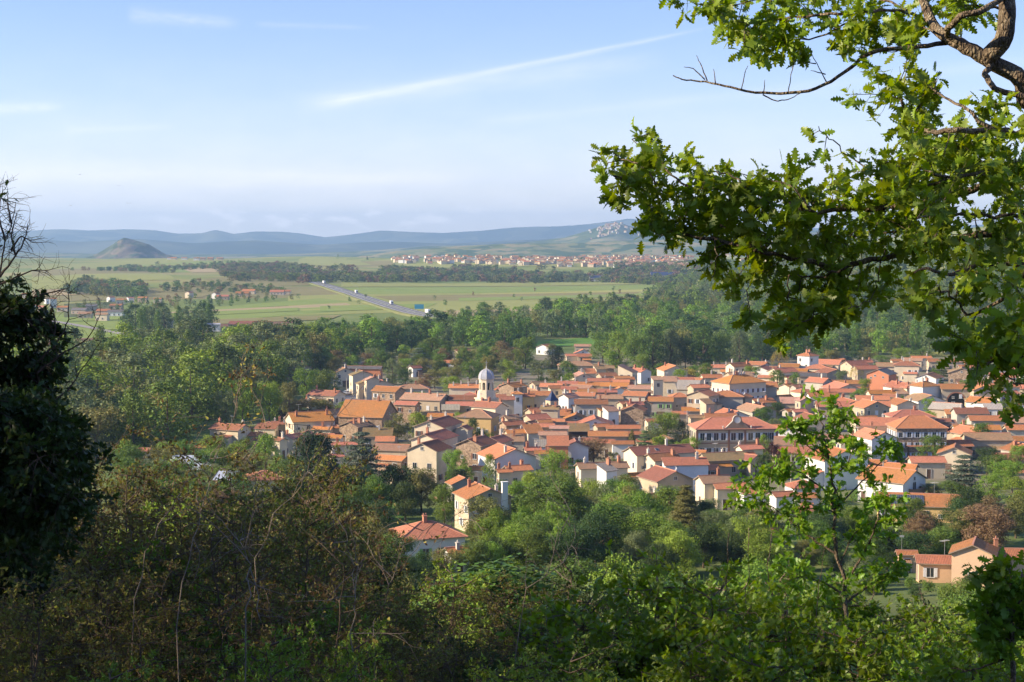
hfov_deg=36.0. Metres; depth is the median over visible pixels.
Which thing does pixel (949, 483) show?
broadleaf tree
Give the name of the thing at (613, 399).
house
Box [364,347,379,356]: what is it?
broadleaf tree
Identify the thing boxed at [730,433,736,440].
window
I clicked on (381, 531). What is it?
broadleaf tree
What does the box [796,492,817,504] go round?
house
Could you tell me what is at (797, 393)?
house
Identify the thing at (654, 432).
broadleaf tree
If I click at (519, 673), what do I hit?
broadleaf shrub
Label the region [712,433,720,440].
window
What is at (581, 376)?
house
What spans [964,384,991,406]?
house
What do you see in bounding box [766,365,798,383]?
house
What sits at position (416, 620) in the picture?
thorn shrub
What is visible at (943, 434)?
window
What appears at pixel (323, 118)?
sky
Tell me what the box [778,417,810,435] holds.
house
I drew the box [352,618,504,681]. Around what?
thorn shrub
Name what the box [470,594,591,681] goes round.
thorn shrub
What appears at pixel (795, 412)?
house
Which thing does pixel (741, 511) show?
broadleaf tree
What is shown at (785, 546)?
broadleaf tree
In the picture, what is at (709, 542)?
broadleaf tree
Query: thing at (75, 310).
house
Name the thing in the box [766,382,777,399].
house
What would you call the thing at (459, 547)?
house
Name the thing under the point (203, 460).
broadleaf tree
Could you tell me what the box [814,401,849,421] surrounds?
house
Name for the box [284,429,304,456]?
house
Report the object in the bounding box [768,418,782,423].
broadleaf tree
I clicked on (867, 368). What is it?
house
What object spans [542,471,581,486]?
broadleaf tree
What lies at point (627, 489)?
broadleaf tree
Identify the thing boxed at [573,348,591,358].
house
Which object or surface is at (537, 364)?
broadleaf tree
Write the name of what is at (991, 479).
broadleaf tree
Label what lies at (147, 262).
field
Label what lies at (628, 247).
hills
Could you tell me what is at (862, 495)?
garage door
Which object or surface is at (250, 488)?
broadleaf tree
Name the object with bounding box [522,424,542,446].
house
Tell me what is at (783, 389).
house
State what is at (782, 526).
broadleaf tree
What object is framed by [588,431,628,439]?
house
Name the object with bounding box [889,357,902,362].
house
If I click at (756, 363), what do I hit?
house
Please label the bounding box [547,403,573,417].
house
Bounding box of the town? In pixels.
[167,222,786,267]
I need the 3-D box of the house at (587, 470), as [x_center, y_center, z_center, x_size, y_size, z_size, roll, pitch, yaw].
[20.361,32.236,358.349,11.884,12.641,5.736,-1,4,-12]
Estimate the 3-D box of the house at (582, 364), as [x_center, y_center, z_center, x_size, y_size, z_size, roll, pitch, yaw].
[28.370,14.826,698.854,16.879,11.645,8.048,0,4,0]
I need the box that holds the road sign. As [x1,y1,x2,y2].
[415,304,423,309]
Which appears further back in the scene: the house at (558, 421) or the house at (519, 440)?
the house at (558, 421)
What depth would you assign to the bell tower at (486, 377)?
504.40 m
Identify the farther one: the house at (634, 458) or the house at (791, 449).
the house at (791, 449)
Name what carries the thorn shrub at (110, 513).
on the ground at (902, 589)
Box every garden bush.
[858,584,884,595]
[963,574,981,587]
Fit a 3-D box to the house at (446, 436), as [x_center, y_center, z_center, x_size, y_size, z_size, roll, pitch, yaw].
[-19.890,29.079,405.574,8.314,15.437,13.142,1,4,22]
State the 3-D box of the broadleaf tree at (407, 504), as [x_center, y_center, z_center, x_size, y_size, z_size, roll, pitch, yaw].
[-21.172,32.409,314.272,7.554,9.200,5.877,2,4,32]
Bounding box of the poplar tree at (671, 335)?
[659,327,683,365]
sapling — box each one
[130,341,270,675]
[166,366,282,681]
[180,472,306,681]
[288,482,428,681]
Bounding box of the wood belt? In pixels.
[94,297,1020,361]
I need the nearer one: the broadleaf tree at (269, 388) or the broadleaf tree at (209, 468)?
the broadleaf tree at (209, 468)
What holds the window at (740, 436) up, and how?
in the school
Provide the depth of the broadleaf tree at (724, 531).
262.65 m
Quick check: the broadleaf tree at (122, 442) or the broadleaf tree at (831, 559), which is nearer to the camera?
the broadleaf tree at (831, 559)
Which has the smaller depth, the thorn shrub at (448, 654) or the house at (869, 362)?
the thorn shrub at (448, 654)
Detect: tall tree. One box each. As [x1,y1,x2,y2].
[137,484,167,520]
[142,460,183,499]
[168,474,190,491]
[189,483,219,512]
[251,432,281,470]
[277,428,340,493]
[312,346,332,368]
[361,343,388,361]
[382,357,398,383]
[413,348,430,366]
[414,341,432,352]
[417,343,433,359]
[424,337,441,358]
[438,344,453,357]
[441,340,453,358]
[448,469,470,479]
[466,417,478,436]
[468,574,590,638]
[471,359,485,376]
[472,345,496,369]
[481,454,497,487]
[483,340,503,351]
[489,340,513,369]
[512,475,575,518]
[536,477,594,524]
[543,343,558,367]
[544,553,605,595]
[552,346,566,366]
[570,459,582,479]
[583,499,638,561]
[600,573,692,616]
[601,478,624,492]
[603,331,629,367]
[638,324,669,369]
[643,519,696,573]
[644,483,703,516]
[670,420,689,443]
[685,326,721,366]
[696,362,717,377]
[728,330,753,361]
[759,434,770,457]
[764,370,786,388]
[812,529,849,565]
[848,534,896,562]
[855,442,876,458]
[912,348,934,357]
[912,434,948,455]
[969,423,992,431]
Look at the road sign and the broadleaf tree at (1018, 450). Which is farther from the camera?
the road sign
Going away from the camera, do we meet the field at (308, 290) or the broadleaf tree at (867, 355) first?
the broadleaf tree at (867, 355)
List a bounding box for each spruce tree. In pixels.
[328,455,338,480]
[628,429,636,445]
[667,484,709,552]
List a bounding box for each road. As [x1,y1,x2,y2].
[52,321,126,333]
[310,282,456,317]
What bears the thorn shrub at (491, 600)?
on the ground at (902, 589)
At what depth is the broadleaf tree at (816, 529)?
258.30 m
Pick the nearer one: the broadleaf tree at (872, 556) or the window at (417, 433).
the broadleaf tree at (872, 556)
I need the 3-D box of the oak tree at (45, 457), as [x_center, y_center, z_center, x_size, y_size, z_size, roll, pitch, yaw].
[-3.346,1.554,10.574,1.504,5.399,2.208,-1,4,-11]
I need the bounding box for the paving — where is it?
[342,391,363,399]
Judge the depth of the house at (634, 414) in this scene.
512.46 m
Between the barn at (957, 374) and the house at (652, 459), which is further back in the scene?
the barn at (957, 374)
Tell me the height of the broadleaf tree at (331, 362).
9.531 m
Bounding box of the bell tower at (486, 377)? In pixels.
[474,361,498,401]
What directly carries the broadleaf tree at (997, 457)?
on the ground at (902, 589)
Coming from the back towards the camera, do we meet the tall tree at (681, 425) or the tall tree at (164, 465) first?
the tall tree at (681, 425)
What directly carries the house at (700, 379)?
on the ground at (902, 589)
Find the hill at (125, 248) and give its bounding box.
[87,238,177,258]
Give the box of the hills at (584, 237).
[0,223,962,258]
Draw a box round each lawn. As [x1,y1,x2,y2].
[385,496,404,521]
[848,489,857,500]
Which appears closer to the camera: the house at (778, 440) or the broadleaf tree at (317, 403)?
the house at (778, 440)
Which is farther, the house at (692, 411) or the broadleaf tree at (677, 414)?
the house at (692, 411)
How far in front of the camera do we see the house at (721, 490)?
331.44 m
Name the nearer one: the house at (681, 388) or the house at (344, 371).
the house at (681, 388)
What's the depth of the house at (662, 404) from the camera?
534.22 m
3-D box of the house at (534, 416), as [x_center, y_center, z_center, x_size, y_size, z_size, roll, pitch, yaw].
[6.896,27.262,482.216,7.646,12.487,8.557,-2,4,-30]
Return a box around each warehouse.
[207,323,220,331]
[228,321,271,326]
[589,275,606,280]
[650,272,672,276]
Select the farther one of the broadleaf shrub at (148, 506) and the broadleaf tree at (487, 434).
the broadleaf tree at (487, 434)
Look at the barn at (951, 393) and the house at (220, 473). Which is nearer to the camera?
the house at (220, 473)
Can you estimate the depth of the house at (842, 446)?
430.91 m
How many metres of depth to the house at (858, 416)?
487.37 m
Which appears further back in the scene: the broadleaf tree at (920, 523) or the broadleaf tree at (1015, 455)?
the broadleaf tree at (1015, 455)
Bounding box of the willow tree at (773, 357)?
[771,350,788,363]
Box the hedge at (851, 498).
[843,489,858,501]
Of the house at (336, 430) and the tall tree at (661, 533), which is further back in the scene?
the house at (336, 430)
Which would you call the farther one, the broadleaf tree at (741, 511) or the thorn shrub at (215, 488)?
the broadleaf tree at (741, 511)
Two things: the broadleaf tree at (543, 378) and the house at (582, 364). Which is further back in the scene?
the house at (582, 364)
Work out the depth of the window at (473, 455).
396.09 m
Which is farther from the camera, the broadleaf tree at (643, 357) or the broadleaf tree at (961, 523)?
the broadleaf tree at (643, 357)
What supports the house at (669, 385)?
on the ground at (902, 589)
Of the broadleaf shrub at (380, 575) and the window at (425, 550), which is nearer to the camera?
the broadleaf shrub at (380, 575)
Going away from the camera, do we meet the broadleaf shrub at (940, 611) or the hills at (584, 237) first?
the broadleaf shrub at (940, 611)
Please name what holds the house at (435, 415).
on the ground at (902, 589)
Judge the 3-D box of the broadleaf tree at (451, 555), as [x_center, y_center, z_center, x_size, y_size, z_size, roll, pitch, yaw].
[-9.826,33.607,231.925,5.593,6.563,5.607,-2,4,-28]
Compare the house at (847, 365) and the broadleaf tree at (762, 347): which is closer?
the house at (847, 365)
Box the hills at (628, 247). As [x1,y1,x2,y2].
[353,234,901,257]
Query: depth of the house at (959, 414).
506.02 m
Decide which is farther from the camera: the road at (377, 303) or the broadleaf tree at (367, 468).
the road at (377, 303)
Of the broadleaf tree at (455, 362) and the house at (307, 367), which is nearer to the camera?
the house at (307, 367)
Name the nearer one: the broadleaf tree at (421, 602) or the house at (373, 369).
the broadleaf tree at (421, 602)
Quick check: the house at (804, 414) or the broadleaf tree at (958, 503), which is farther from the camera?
the house at (804, 414)
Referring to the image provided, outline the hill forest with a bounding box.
[533,232,1023,333]
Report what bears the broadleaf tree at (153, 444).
on the ground at (902, 589)
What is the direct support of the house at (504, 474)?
on the ground at (902, 589)
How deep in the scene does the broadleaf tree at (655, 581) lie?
143.58 m
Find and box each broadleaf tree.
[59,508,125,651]
[102,474,143,510]
[106,444,144,475]
[113,428,147,446]
[114,455,151,483]
[115,438,139,467]
[141,457,166,480]
[145,445,179,477]
[149,441,166,452]
[155,475,183,516]
[156,434,175,447]
[156,440,182,457]
[167,439,199,454]
[167,457,198,474]
[172,467,196,477]
[180,490,211,506]
[188,476,207,484]
[189,450,218,480]
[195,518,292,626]
[196,433,228,462]
[199,463,219,479]
[202,447,222,466]
[202,479,225,507]
[205,446,240,469]
[208,487,241,513]
[210,464,233,485]
[212,389,238,422]
[214,469,254,490]
[219,436,253,470]
[221,441,250,472]
[224,378,258,420]
[228,492,248,505]
[230,451,271,477]
[233,483,262,502]
[254,379,284,420]
[267,478,303,497]
[270,456,300,474]
[276,381,298,412]
[280,398,315,419]
[287,490,335,515]
[290,571,423,655]
[292,366,319,397]
[306,397,335,409]
[311,352,328,370]
[311,369,344,389]
[326,357,339,372]
[330,493,356,516]
[331,474,369,499]
[332,350,344,365]
[332,401,343,408]
[340,483,368,506]
[345,496,377,514]
[351,510,399,558]
[354,465,387,499]
[355,561,417,613]
[357,353,378,365]
[359,474,391,503]
[360,499,396,533]
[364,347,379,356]
[370,350,389,367]
[375,463,418,510]
[377,530,418,574]
[380,353,395,370]
[383,413,415,442]
[388,481,422,520]
[393,361,406,372]
[393,554,426,591]
[395,368,414,385]
[396,353,409,364]
[399,358,412,370]
[405,467,441,512]
[406,590,470,615]
[407,411,427,437]
[410,352,424,365]
[411,551,438,585]
[414,358,431,373]
[414,374,432,388]
[422,369,447,388]
[427,547,462,581]
[429,483,456,523]
[432,352,447,366]
[432,360,448,376]
[437,347,452,359]
[439,376,461,391]
[442,366,463,380]
[442,449,469,480]
[449,358,467,374]
[455,464,474,479]
[456,349,474,360]
[457,355,469,374]
[458,359,479,380]
[458,540,493,574]
[460,495,512,541]
[474,428,485,435]
[474,508,510,544]
[475,541,505,571]
[480,354,496,371]
[483,536,514,566]
[484,353,499,370]
[485,430,493,436]
[489,477,508,490]
[495,358,508,373]
[495,522,535,569]
[496,353,512,371]
[500,359,522,382]
[504,347,517,360]
[507,527,552,570]
[508,479,534,513]
[509,506,532,530]
[510,336,536,368]
[512,348,529,366]
[515,513,556,554]
[521,469,545,489]
[526,359,550,376]
[526,500,577,551]
[536,376,548,381]
[538,448,576,478]
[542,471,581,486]
[544,520,576,564]
[544,523,609,568]
[546,369,563,382]
[549,509,580,525]
[558,359,580,380]
[563,373,576,380]
[571,477,609,501]
[572,509,622,565]
[575,495,595,525]
[577,582,616,616]
[580,437,608,461]
[585,552,644,611]
[588,328,614,362]
[591,485,619,505]
[597,479,645,509]
[599,498,635,544]
[602,350,624,364]
[602,592,670,642]
[607,484,644,505]
[611,474,633,489]
[615,530,651,574]
[618,472,640,486]
[618,488,666,523]
[619,505,661,535]
[619,509,671,548]
[620,330,650,365]
[626,569,680,601]
[632,354,650,368]
[638,541,680,578]
[641,427,663,445]
[647,411,678,437]
[647,527,704,578]
[649,434,671,444]
[656,513,671,538]
[659,506,674,514]
[662,411,679,429]
[670,369,686,376]
[674,436,701,449]
[677,332,696,367]
[684,519,724,567]
[690,500,713,514]
[696,499,720,511]
[696,510,721,529]
[702,508,729,527]
[703,521,735,559]
[707,330,731,363]
[712,531,748,565]
[718,514,738,528]
[723,514,761,542]
[728,556,784,591]
[729,506,751,519]
[730,513,773,558]
[741,526,793,570]
[742,555,775,581]
[745,365,760,377]
[745,502,785,531]
[750,335,774,360]
[752,406,776,423]
[755,454,774,473]
[763,442,781,467]
[763,579,859,640]
[764,532,790,566]
[768,401,785,417]
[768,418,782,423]
[779,450,800,479]
[790,509,847,549]
[791,539,824,567]
[797,502,844,537]
[805,519,833,563]
[807,426,818,433]
[816,352,827,358]
[823,552,844,575]
[824,349,840,359]
[828,500,850,521]
[833,524,848,550]
[834,370,847,379]
[838,504,861,525]
[843,509,872,544]
[844,554,881,583]
[849,388,866,399]
[857,347,878,360]
[857,549,876,562]
[859,377,871,392]
[868,525,907,560]
[869,514,887,534]
[870,556,887,571]
[871,355,894,364]
[888,347,912,358]
[891,497,931,529]
[894,529,939,554]
[900,510,935,549]
[900,510,945,530]
[907,604,964,639]
[919,483,943,492]
[923,524,964,554]
[934,577,975,602]
[934,584,989,624]
[938,480,965,496]
[940,497,971,527]
[943,600,977,627]
[944,508,978,541]
[945,486,989,521]
[952,514,976,540]
[958,502,1016,546]
[963,494,1012,537]
[972,473,1005,504]
[974,446,998,474]
[983,453,1009,478]
[987,460,1020,482]
[1000,461,1023,492]
[1001,476,1023,503]
[1003,494,1023,537]
[1005,454,1018,462]
[1008,444,1023,464]
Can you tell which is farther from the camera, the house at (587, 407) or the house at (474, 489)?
the house at (587, 407)
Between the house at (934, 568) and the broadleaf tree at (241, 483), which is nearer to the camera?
the house at (934, 568)
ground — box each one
[0,227,1023,624]
[305,282,435,317]
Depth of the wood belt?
911.33 m
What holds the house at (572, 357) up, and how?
on the ground at (902, 589)
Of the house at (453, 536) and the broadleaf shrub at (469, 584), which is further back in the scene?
the house at (453, 536)
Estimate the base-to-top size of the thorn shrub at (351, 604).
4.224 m
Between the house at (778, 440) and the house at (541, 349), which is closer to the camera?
the house at (778, 440)
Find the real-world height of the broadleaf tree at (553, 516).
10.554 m
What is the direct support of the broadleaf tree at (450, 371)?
on the ground at (902, 589)
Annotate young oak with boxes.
[496,539,724,681]
[578,607,771,681]
[613,606,771,677]
[628,552,865,681]
[638,556,822,680]
[673,547,830,640]
[705,567,874,676]
[705,632,915,681]
[731,567,900,681]
[766,599,931,681]
[819,580,977,675]
[887,623,969,675]
[887,627,966,661]
[890,641,1023,681]
[893,644,992,680]
[894,599,995,659]
[906,642,1023,681]
[980,639,1023,670]
[996,647,1023,674]
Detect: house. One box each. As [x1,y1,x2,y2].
[44,298,49,303]
[49,298,56,307]
[57,306,67,311]
[71,308,88,313]
[77,312,92,317]
[85,304,97,310]
[95,313,109,320]
[96,309,110,312]
[106,296,115,301]
[107,310,124,315]
[109,304,122,308]
[116,298,126,304]
[136,447,150,463]
[137,296,147,302]
[185,291,193,297]
[208,417,252,447]
[212,292,220,298]
[212,470,241,490]
[216,295,228,299]
[235,291,248,296]
[242,289,255,293]
[244,470,282,495]
[247,424,267,446]
[254,422,279,437]
[269,290,284,294]
[271,416,285,436]
[271,431,287,458]
[284,404,334,433]
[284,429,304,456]
[294,361,311,384]
[306,386,345,410]
[311,421,334,432]
[314,406,340,424]
[323,426,344,451]
[328,448,344,464]
[331,437,357,455]
[333,363,353,386]
[333,425,338,433]
[339,416,372,443]
[347,365,382,378]
[348,368,372,394]
[355,380,363,398]
[362,425,393,446]
[363,373,379,399]
[371,385,405,405]
[372,443,410,463]
[375,436,394,443]
[375,446,407,471]
[378,375,394,385]
[390,513,467,560]
[393,401,421,422]
[399,387,448,418]
[400,380,429,392]
[406,437,452,483]
[407,365,423,376]
[410,426,459,468]
[412,411,463,437]
[427,413,454,419]
[429,360,458,368]
[441,404,459,417]
[443,540,470,571]
[444,475,473,500]
[445,401,473,414]
[448,380,478,394]
[450,348,471,359]
[452,471,513,530]
[453,424,474,442]
[454,428,498,472]
[455,409,500,436]
[463,389,477,394]
[469,393,508,422]
[469,466,483,483]
[476,442,537,481]
[490,428,517,448]
[495,378,528,395]
[495,461,513,486]
[497,417,525,434]
[498,396,514,414]
[499,410,521,420]
[501,459,533,483]
[503,425,526,446]
[505,429,524,451]
[511,387,523,419]
[521,410,550,421]
[522,386,535,415]
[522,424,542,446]
[522,438,541,455]
[523,407,540,413]
[525,420,537,423]
[527,385,538,392]
[529,375,547,390]
[530,391,550,406]
[533,423,554,430]
[534,439,546,449]
[534,441,548,468]
[536,343,553,354]
[536,419,552,422]
[538,431,566,438]
[539,379,563,390]
[539,402,560,417]
[546,418,564,424]
[546,435,568,468]
[547,385,562,399]
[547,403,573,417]
[549,425,569,434]
[557,361,592,377]
[557,376,578,385]
[557,389,579,412]
[560,380,577,392]
[563,411,586,424]
[564,349,577,360]
[567,419,589,439]
[568,436,589,465]
[570,368,594,381]
[570,384,595,387]
[572,437,598,453]
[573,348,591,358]
[573,455,629,492]
[574,344,591,351]
[574,394,608,416]
[575,388,596,398]
[576,388,597,398]
[577,353,591,362]
[577,414,614,430]
[578,378,600,388]
[581,262,587,266]
[584,368,596,377]
[587,376,613,381]
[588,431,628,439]
[592,362,605,377]
[592,423,609,430]
[595,372,617,377]
[596,390,623,407]
[596,457,618,486]
[597,385,617,393]
[597,408,602,416]
[598,439,614,456]
[600,377,629,389]
[602,405,619,424]
[604,365,614,371]
[605,425,640,430]
[610,440,634,458]
[613,375,630,378]
[613,379,629,389]
[615,401,625,421]
[616,386,628,393]
[617,364,637,384]
[620,403,651,425]
[621,391,648,400]
[621,437,695,471]
[625,398,644,406]
[627,380,650,391]
[627,431,646,445]
[628,472,641,488]
[633,364,652,383]
[635,438,645,445]
[636,465,692,499]
[643,400,652,417]
[643,418,660,430]
[643,447,679,469]
[648,396,673,418]
[648,486,658,500]
[650,376,663,395]
[656,362,695,376]
[661,451,709,495]
[662,372,677,395]
[667,385,686,410]
[671,411,686,424]
[677,380,699,394]
[678,377,694,379]
[681,407,699,414]
[686,380,710,393]
[687,389,721,411]
[688,415,704,429]
[693,466,730,505]
[694,377,706,383]
[695,449,707,456]
[698,443,745,476]
[699,370,722,384]
[699,398,715,414]
[703,408,736,418]
[708,464,717,474]
[710,370,766,397]
[711,362,726,373]
[713,482,745,509]
[714,408,749,416]
[717,390,743,409]
[723,368,754,376]
[725,359,751,371]
[733,402,776,422]
[733,487,767,505]
[734,438,764,462]
[742,391,753,403]
[743,453,760,475]
[749,359,769,367]
[750,364,771,375]
[752,391,776,408]
[757,375,773,381]
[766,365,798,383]
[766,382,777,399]
[766,486,793,514]
[770,440,811,469]
[773,436,814,450]
[775,394,793,406]
[777,363,800,367]
[777,379,792,394]
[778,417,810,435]
[779,397,797,412]
[781,408,794,419]
[785,479,820,505]
[790,378,802,393]
[790,388,809,396]
[790,402,808,416]
[793,411,826,431]
[794,396,814,413]
[795,368,808,371]
[796,349,819,367]
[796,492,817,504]
[797,372,826,384]
[802,443,869,490]
[804,373,832,389]
[805,364,832,372]
[805,387,839,405]
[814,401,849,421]
[815,367,848,379]
[815,434,835,448]
[816,379,861,394]
[818,384,855,399]
[819,359,842,369]
[837,393,854,407]
[837,427,857,448]
[838,380,869,393]
[839,360,868,376]
[849,395,890,416]
[850,408,876,434]
[851,427,898,461]
[852,365,878,379]
[854,395,889,400]
[855,400,890,411]
[855,465,927,501]
[856,421,886,431]
[859,413,898,425]
[862,358,873,364]
[866,388,895,394]
[868,459,887,465]
[875,482,961,522]
[876,362,893,370]
[880,462,919,470]
[882,380,909,389]
[882,393,895,398]
[884,405,936,419]
[885,406,948,460]
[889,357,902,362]
[889,392,919,411]
[893,357,919,381]
[894,388,908,397]
[894,535,918,572]
[900,378,909,394]
[903,393,945,410]
[904,357,923,370]
[906,456,947,478]
[908,377,941,397]
[909,354,931,365]
[913,540,951,582]
[915,370,943,383]
[926,358,964,369]
[928,401,964,417]
[935,418,951,422]
[936,443,972,473]
[941,419,957,429]
[943,404,959,418]
[947,422,953,439]
[947,423,987,439]
[948,536,998,588]
[949,404,989,423]
[950,419,1001,431]
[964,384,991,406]
[965,396,998,406]
[965,415,1005,431]
[982,403,1002,414]
[989,381,1020,391]
[993,536,1023,577]
[994,453,1023,470]
[997,388,1020,405]
[999,439,1023,452]
[1001,424,1023,435]
[1005,466,1023,479]
[1011,416,1023,423]
[1012,436,1023,442]
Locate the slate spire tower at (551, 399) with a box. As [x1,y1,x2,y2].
[545,391,558,404]
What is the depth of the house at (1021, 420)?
491.14 m
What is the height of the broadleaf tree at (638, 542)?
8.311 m
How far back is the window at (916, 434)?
423.81 m
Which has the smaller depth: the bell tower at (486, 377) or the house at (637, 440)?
the house at (637, 440)
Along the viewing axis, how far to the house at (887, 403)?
526.37 m
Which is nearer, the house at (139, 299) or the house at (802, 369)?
the house at (802, 369)
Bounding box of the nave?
[448,395,476,401]
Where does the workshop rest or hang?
on the ground at (902, 589)
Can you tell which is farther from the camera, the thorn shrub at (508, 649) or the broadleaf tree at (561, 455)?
the broadleaf tree at (561, 455)
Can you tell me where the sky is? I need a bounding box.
[0,0,1023,236]
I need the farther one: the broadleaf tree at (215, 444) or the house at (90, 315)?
the house at (90, 315)
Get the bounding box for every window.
[415,431,422,435]
[420,548,431,556]
[438,474,442,480]
[455,500,458,508]
[471,453,477,459]
[588,410,594,414]
[665,404,671,408]
[698,433,706,440]
[705,433,712,440]
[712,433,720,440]
[720,433,727,440]
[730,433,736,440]
[736,433,743,440]
[746,432,753,439]
[754,432,761,439]
[767,432,775,439]
[897,432,904,437]
[905,432,912,437]
[914,432,921,437]
[922,432,929,437]
[923,567,937,577]
[939,432,946,437]
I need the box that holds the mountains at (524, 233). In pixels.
[0,219,983,244]
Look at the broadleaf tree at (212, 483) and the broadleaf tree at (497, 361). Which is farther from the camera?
the broadleaf tree at (497, 361)
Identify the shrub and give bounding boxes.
[0,490,97,674]
[0,499,131,681]
[0,518,243,681]
[0,528,100,681]
[0,533,78,678]
[0,541,137,681]
[2,489,223,681]
[6,487,217,680]
[10,492,135,680]
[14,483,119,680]
[15,551,244,681]
[36,501,275,681]
[56,424,208,676]
[63,485,295,681]
[67,648,177,681]
[82,448,218,626]
[89,538,368,681]
[107,491,333,679]
[117,484,407,681]
[130,469,304,680]
[138,475,285,664]
[138,513,432,681]
[151,461,405,681]
[179,444,412,681]
[192,619,380,681]
[203,428,377,681]
[231,620,408,681]
[235,521,408,680]
[289,512,424,681]
[290,620,522,681]
[306,567,466,681]
[314,557,493,681]
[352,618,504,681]
[355,577,497,680]
[395,604,517,681]
[397,553,599,664]
[406,606,563,681]
[442,604,516,671]
[455,597,561,671]
[457,569,603,672]
[463,632,635,681]
[467,623,565,681]
[467,651,593,681]
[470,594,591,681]
[498,595,641,679]
[536,542,657,672]
[580,608,642,641]
[585,577,740,635]
[665,570,763,620]
[858,598,946,644]
[878,579,955,643]
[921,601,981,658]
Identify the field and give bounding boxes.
[32,258,223,269]
[32,268,151,276]
[32,273,175,282]
[32,280,132,289]
[32,289,88,295]
[45,286,337,300]
[49,337,110,342]
[55,307,337,330]
[56,307,298,321]
[57,293,211,300]
[64,301,122,316]
[68,329,116,337]
[110,261,257,271]
[132,298,349,314]
[148,303,349,313]
[149,281,297,294]
[160,315,339,323]
[185,267,316,271]
[191,320,298,327]
[205,277,308,286]
[288,291,659,314]
[299,256,370,265]
[320,261,393,265]
[320,303,436,311]
[341,282,655,286]
[342,284,658,293]
[375,292,638,300]
[393,298,627,311]
[405,261,606,267]
[444,308,534,316]
[459,293,652,300]
[494,289,655,293]
[536,337,619,346]
[896,352,955,356]
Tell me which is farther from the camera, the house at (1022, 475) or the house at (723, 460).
the house at (723, 460)
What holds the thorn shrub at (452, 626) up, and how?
on the ground at (902, 589)
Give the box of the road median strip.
[317,282,425,314]
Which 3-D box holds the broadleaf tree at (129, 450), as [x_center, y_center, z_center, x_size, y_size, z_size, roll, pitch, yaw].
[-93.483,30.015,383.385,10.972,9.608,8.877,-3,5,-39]
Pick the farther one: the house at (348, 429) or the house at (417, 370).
the house at (417, 370)
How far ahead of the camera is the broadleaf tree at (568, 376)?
639.89 m
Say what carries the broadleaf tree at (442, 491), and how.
on the ground at (902, 589)
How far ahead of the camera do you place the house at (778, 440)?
418.54 m
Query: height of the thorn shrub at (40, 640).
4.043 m
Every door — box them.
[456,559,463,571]
[722,499,727,509]
[860,490,865,499]
[926,469,931,478]
[945,464,950,473]
[946,392,964,404]
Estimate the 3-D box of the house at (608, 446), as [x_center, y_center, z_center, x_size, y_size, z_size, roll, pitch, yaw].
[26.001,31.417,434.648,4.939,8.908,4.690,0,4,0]
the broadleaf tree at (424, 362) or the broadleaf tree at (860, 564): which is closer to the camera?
the broadleaf tree at (860, 564)
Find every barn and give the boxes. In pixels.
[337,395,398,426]
[866,367,897,389]
[906,440,974,460]
[939,384,978,405]
[947,361,969,383]
[960,432,1013,457]
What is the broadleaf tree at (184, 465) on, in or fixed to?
on the ground at (902, 589)
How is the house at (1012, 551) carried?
on the ground at (902, 589)
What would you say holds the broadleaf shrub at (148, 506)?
on the ground at (902, 589)
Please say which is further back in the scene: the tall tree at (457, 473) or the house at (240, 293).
the house at (240, 293)
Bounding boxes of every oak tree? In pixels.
[0,171,125,618]
[589,0,1023,428]
[723,384,912,661]
[923,547,1023,681]
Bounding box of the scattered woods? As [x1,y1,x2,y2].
[60,254,1022,595]
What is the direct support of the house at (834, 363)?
on the ground at (902, 589)
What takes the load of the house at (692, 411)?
on the ground at (902, 589)
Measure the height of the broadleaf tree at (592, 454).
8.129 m
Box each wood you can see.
[4,316,343,459]
[213,253,740,285]
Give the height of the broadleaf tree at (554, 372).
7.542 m
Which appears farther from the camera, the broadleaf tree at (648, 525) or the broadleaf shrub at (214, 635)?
the broadleaf tree at (648, 525)
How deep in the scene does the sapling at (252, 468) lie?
8.62 m
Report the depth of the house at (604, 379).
639.44 m
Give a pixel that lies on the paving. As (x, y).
(349, 397)
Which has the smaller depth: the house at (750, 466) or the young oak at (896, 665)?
the young oak at (896, 665)
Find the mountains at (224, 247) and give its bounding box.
[0,239,548,254]
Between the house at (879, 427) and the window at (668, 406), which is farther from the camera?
the window at (668, 406)
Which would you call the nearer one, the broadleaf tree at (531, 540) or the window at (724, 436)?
the broadleaf tree at (531, 540)
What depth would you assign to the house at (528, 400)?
530.07 m
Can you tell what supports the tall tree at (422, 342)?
on the ground at (902, 589)
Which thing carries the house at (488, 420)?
on the ground at (902, 589)
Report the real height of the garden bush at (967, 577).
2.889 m
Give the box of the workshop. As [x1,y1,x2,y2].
[168,455,217,475]
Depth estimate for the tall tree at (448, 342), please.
820.02 m
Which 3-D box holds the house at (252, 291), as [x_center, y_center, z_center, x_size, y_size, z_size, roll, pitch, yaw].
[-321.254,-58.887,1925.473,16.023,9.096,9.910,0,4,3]
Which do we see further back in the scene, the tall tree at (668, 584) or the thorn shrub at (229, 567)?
the tall tree at (668, 584)
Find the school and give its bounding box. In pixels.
[687,415,777,456]
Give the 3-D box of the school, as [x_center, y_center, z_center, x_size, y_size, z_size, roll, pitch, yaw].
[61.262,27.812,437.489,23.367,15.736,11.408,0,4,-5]
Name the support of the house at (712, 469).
on the ground at (902, 589)
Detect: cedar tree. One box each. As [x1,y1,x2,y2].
[338,431,385,481]
[408,348,430,365]
[636,430,651,445]
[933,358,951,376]
[940,454,986,493]
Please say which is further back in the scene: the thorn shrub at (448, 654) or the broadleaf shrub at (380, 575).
the broadleaf shrub at (380, 575)

